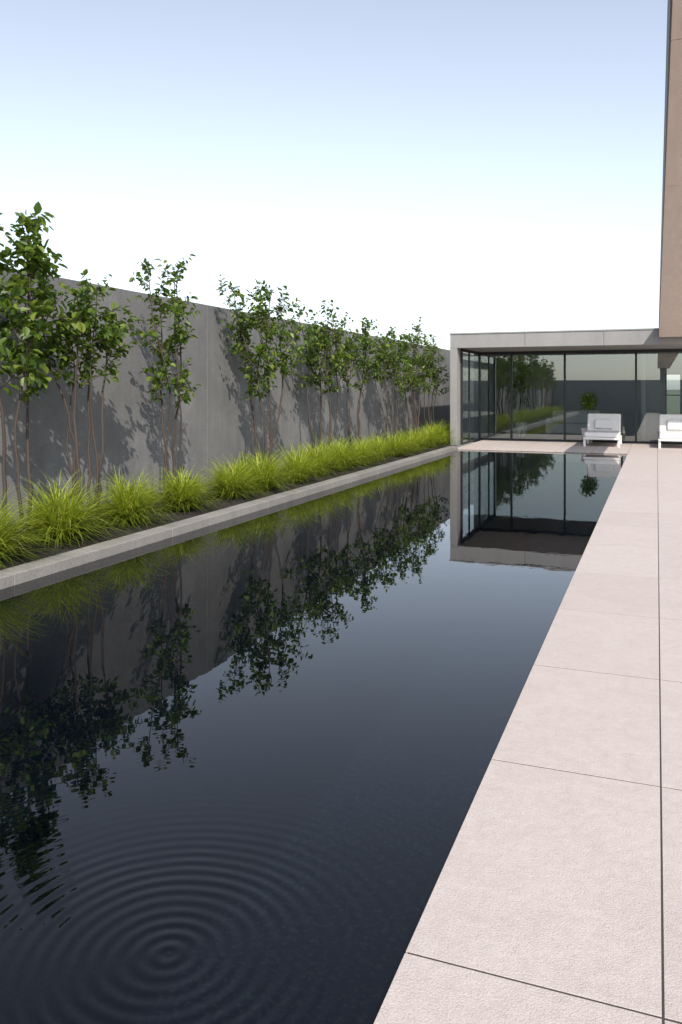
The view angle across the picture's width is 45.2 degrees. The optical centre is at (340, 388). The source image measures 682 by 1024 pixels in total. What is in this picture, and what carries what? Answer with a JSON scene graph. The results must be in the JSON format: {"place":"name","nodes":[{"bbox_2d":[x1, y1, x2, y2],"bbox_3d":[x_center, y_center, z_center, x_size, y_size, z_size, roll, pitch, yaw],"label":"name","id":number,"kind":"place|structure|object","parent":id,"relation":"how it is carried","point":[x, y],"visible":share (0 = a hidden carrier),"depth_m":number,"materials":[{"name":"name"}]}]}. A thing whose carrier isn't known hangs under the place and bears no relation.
{"place":"outdoors","nodes":[
{"label":"outdoors","id":0,"kind":"place"},
{"bbox_2d":[0,443,455,569],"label":"planting soil","id":1,"kind":"structure","parent":0,"point":[66,547],"depth_m":9.87,"materials":[{"name":"brown soil"}]},
{"bbox_2d":[0,201,85,542],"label":"ornamental tree","id":2,"kind":"object","parent":1,"relation":"on","point":[21,360],"visible":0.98,"depth_m":8.36,"materials":[{"name":"green plant"}]},
{"bbox_2d":[8,269,143,527],"bbox_3d":[-3.045,0.130,9.410,1.196,2.968,1.637,0,0,2],"label":"ornamental tree","id":3,"kind":"object","parent":1,"relation":"on","point":[107,339],"visible":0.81,"depth_m":9.31,"materials":[{"name":"green plant"}]},
{"bbox_2d":[128,254,201,503],"bbox_3d":[-2.374,-0.110,11.105,0.977,3.446,1.247,0,0,-11],"label":"ornamental tree","id":4,"kind":"object","parent":1,"relation":"on","point":[179,332],"visible":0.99,"depth_m":11.00,"materials":[{"name":"green plant"}]},
{"bbox_2d":[216,274,312,467],"bbox_3d":[-1.276,-0.132,13.753,1.687,3.490,1.515,0,0,21],"label":"ornamental tree","id":5,"kind":"object","parent":1,"relation":"on","point":[256,324],"visible":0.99,"depth_m":13.58,"materials":[{"name":"green plant"}]},
{"bbox_2d":[280,300,360,468],"bbox_3d":[-0.377,-0.077,16.218,1.622,3.385,1.439,0,0,34],"label":"ornamental tree","id":6,"kind":"object","parent":1,"relation":"on","point":[317,347],"visible":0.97,"depth_m":16.16,"materials":[{"name":"green plant"}]},
{"bbox_2d":[323,317,395,449],"bbox_3d":[0.377,0.027,17.900,1.434,3.173,1.271,0,0,38],"label":"ornamental tree","id":7,"kind":"object","parent":1,"relation":"on","point":[349,344],"visible":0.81,"depth_m":17.76,"materials":[{"name":"green plant"}]},
{"bbox_2d":[354,326,427,445],"bbox_3d":[1.122,0.053,19.996,1.443,3.122,1.521,0,0,41],"label":"ornamental tree","id":8,"kind":"object","parent":1,"relation":"on","point":[390,358],"visible":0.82,"depth_m":19.95,"materials":[{"name":"green plant"}]},
{"bbox_2d":[388,317,438,434],"bbox_3d":[1.922,-0.152,21.892,1.350,3.532,1.864,0,0,21],"label":"ornamental tree","id":9,"kind":"object","parent":1,"relation":"on","point":[416,360],"visible":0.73,"depth_m":21.90,"materials":[{"name":"green plant"}]},
{"bbox_2d":[410,334,449,429],"bbox_3d":[2.600,0.006,23.803,1.252,3.214,1.132,0,0,37],"label":"ornamental tree","id":10,"kind":"object","parent":1,"relation":"on","point":[431,364],"visible":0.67,"depth_m":23.75,"materials":[{"name":"green plant"}]},
{"bbox_2d":[0,419,471,570],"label":"ornamental grass","id":11,"kind":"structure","parent":0,"point":[56,523],"depth_m":10.45,"materials":[{"name":"green plant"}]},
{"bbox_2d":[0,450,626,1023],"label":"water","id":12,"kind":"structure","parent":0,"point":[244,760],"depth_m":3.91,"materials":[{"name":"black liquid"}]},
{"bbox_2d":[0,0,679,446],"label":"sky","id":13,"kind":"structure","parent":0,"point":[458,166],"materials":[{"name":"white"}]},
{"bbox_2d":[481,355,508,437],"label":"interior left wall","id":14,"kind":"structure","parent":0,"point":[494,394],"depth_m":28.26,"materials":[{"name":"grey paint"}]},
{"bbox_2d":[373,440,681,1023],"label":"paving","id":15,"kind":"structure","parent":0,"point":[550,878],"depth_m":3.02,"materials":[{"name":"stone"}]},
{"bbox_2d":[450,348,459,445],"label":"pier","id":16,"kind":"structure","parent":15,"relation":"on","point":[455,386],"depth_m":23.02,"materials":[{"name":"concrete"}]},
{"bbox_2d":[459,344,681,351],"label":"roof slab","id":17,"kind":"structure","parent":16,"relation":"on","point":[592,348],"depth_m":23.44,"materials":[{"name":"grey concrete"}]},
{"bbox_2d":[450,330,681,347],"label":"roof fascia","id":18,"kind":"structure","parent":17,"relation":"attached to","point":[587,338],"depth_m":21.94,"materials":[{"name":"grey concrete"}]},
{"bbox_2d":[449,328,658,334],"bbox_3d":[12.554,-1.541,24.142,16.960,0.038,8.920,0,0,21],"label":"roof cap","id":19,"kind":"object","parent":18,"relation":"on","point":[557,331],"visible":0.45,"depth_m":21.94,"materials":[{"name":"grey metal"}]},
{"bbox_2d":[460,349,681,444],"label":"window frames","id":20,"kind":"structure","parent":16,"relation":"attached to","point":[511,438],"depth_m":24.68,"materials":[{"name":"metal"}]},
{"bbox_2d":[463,352,478,441],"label":"glazing","id":21,"kind":"structure","parent":20,"relation":"attached to","point":[474,396],"depth_m":24.64,"materials":[{"name":"clear glass"}]},
{"bbox_2d":[578,392,596,442],"bbox_3d":[7.251,0.842,24.089,0.544,1.515,0.536,0,0,-32],"label":"potted plant","id":22,"kind":"object","parent":15,"relation":"on","point":[585,404],"visible":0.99,"depth_m":24.05,"materials":[{"name":"green plant"}]},
{"bbox_2d":[583,413,621,446],"bbox_3d":[7.402,1.159,23.173,0.960,0.883,1.470,0,0,21],"label":"lounge chair","id":23,"kind":"object","parent":15,"relation":"on","point":[600,426],"visible":1,"depth_m":23.47,"materials":[{"name":"white fabric"}]},
{"bbox_2d":[658,414,681,447],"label":"lounge chair","id":24,"kind":"object","parent":15,"relation":"on","point":[670,427],"visible":1,"depth_m":22.83,"materials":[{"name":"white fabric"}]},
{"bbox_2d":[659,0,681,336],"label":"building wall","id":25,"kind":"structure","parent":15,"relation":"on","point":[670,308],"depth_m":5.49,"materials":[{"name":"beige concrete"}]},
{"bbox_2d":[474,431,681,441],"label":"interior floor","id":26,"kind":"structure","parent":0,"point":[545,435],"depth_m":27.43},
{"bbox_2d":[506,362,531,437],"bbox_3d":[5.816,0.366,26.638,0.795,2.496,1.509,0,0,5],"label":"indoor plant","id":27,"kind":"object","parent":26,"relation":"on","point":[521,425],"visible":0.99,"depth_m":26.43,"materials":[{"name":"green plant"}]},
{"bbox_2d":[545,410,600,433],"bbox_3d":[8.022,1.135,28.067,1.900,0.770,0.950,0,0,21],"label":"sofa","id":28,"kind":"object","parent":26,"relation":"on","point":[576,421],"visible":0.57,"depth_m":28.12,"materials":[{"name":"grey fabric"}]},
{"bbox_2d":[509,353,681,439],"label":"interior back wall","id":29,"kind":"structure","parent":26,"relation":"on","point":[609,383],"depth_m":29.87,"materials":[{"name":"grey paint"}]},
{"bbox_2d":[665,373,681,413],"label":"back window frame","id":30,"kind":"object","parent":29,"relation":"attached to","point":[666,374],"visible":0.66,"depth_m":29.06,"materials":[{"name":"metal"}]},
{"bbox_2d":[488,349,681,359],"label":"interior ceiling","id":31,"kind":"structure","parent":0,"point":[600,355],"depth_m":27.14,"materials":[{"name":"grey paint"}]},
{"bbox_2d":[667,390,679,413],"bbox_3d":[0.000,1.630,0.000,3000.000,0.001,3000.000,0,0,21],"label":"ground","id":32,"kind":"structure","parent":0,"point":[673,404],"depth_m":97.16,"materials":[{"name":"green plant"}]},
{"bbox_2d":[0,268,449,524],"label":"boundary wall","id":33,"kind":"structure","parent":32,"relation":"on","point":[216,418],"depth_m":12.81,"materials":[{"name":"concrete"}]},
{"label":"pool basin","id":34,"kind":"structure","parent":0,"visible":0},
{"bbox_2d":[0,446,457,589],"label":"planter curb","id":35,"kind":"structure","parent":34,"relation":"on","point":[19,574],"depth_m":9.13,"materials":[{"name":"concrete"}]}
]}

